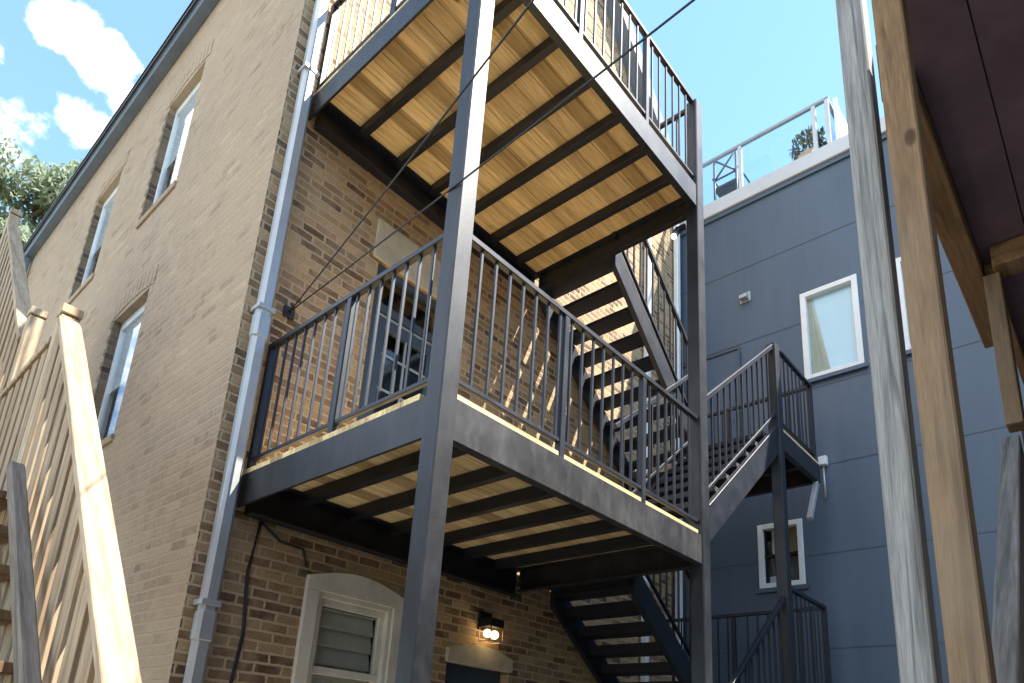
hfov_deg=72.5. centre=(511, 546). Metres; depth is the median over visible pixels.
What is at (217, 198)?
brick building
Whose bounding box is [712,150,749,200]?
terrace chair
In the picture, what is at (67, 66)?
sky
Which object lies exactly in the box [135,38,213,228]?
window
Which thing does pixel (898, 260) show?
window
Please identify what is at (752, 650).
steel stair flight
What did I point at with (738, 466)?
steel stair flight
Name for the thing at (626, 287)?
steel stair flight
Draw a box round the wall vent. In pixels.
[739,291,750,303]
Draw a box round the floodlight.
[671,223,685,238]
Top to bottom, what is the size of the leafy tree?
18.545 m
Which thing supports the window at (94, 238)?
in the brick building at (217, 198)
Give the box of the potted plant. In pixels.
[789,125,827,159]
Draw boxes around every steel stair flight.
[519,469,690,682]
[538,239,687,490]
[613,344,777,540]
[729,596,785,682]
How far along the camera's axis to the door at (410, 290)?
5.81 m
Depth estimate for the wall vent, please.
8.99 m
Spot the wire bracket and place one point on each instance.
(288, 313)
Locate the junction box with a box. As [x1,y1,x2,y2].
[818,455,827,497]
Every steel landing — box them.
[634,342,820,682]
[666,587,831,682]
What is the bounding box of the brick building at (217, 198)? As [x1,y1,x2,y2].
[23,0,682,682]
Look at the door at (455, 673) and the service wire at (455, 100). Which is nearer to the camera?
the service wire at (455, 100)
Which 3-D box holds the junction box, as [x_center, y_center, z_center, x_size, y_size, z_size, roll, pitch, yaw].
[3.446,-0.763,7.716,0.090,0.490,0.072,-11,-22,41]
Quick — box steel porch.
[236,0,712,682]
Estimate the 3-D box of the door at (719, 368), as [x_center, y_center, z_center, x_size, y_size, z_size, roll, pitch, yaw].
[2.500,-1.529,8.863,0.850,2.030,0.102,-11,-22,41]
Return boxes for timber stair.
[0,207,141,682]
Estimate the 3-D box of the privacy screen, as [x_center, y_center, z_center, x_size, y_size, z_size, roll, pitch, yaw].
[4.709,-5.199,9.535,0.045,0.890,1.640,-11,-22,41]
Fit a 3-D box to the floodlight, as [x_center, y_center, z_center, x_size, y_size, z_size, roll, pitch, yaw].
[1.396,-2.627,5.867,0.126,0.134,0.077,1,-17,8]
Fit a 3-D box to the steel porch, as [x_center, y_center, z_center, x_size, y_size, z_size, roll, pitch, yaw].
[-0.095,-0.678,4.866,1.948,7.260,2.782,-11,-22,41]
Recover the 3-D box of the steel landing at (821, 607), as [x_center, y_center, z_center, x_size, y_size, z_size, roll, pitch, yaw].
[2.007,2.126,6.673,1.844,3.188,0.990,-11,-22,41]
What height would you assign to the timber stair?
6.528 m
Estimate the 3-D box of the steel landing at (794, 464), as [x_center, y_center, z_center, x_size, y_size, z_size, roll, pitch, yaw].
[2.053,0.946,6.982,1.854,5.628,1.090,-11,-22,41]
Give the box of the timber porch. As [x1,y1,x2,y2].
[835,0,1023,682]
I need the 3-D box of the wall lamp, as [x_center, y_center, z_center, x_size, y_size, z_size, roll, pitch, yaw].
[-0.181,0.676,5.841,0.170,0.264,0.160,-11,-22,41]
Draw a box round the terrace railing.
[703,96,834,187]
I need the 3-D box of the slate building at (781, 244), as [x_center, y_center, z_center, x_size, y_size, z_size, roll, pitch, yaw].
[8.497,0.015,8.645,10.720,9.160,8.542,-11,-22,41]
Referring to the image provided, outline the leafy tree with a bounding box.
[0,130,81,273]
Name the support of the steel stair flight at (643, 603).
attached to the steel landing at (821, 607)
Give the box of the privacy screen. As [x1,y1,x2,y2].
[833,97,847,138]
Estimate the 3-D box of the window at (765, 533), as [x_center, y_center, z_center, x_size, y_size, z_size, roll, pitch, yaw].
[3.078,0.113,7.914,0.690,0.940,0.260,-11,-22,41]
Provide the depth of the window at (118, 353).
6.69 m
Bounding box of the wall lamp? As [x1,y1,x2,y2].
[478,611,503,643]
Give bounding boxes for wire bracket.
[282,303,294,320]
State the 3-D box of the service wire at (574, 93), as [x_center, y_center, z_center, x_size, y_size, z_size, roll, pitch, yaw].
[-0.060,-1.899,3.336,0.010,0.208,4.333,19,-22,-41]
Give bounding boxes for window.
[66,150,129,304]
[93,264,158,447]
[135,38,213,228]
[290,573,403,682]
[755,518,808,593]
[799,274,868,385]
[896,257,911,355]
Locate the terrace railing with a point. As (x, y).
(828, 106)
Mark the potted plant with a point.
(804, 143)
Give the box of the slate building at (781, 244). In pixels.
[680,116,1023,682]
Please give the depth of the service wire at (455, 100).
3.39 m
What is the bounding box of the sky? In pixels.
[0,0,883,227]
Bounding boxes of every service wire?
[291,0,534,309]
[293,0,694,309]
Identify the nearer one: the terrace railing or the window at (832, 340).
the window at (832, 340)
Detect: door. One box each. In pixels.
[357,263,435,420]
[445,663,500,682]
[683,346,741,446]
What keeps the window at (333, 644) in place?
in the brick building at (217, 198)
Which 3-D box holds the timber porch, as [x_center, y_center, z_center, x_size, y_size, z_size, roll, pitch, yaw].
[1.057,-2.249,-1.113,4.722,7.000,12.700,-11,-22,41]

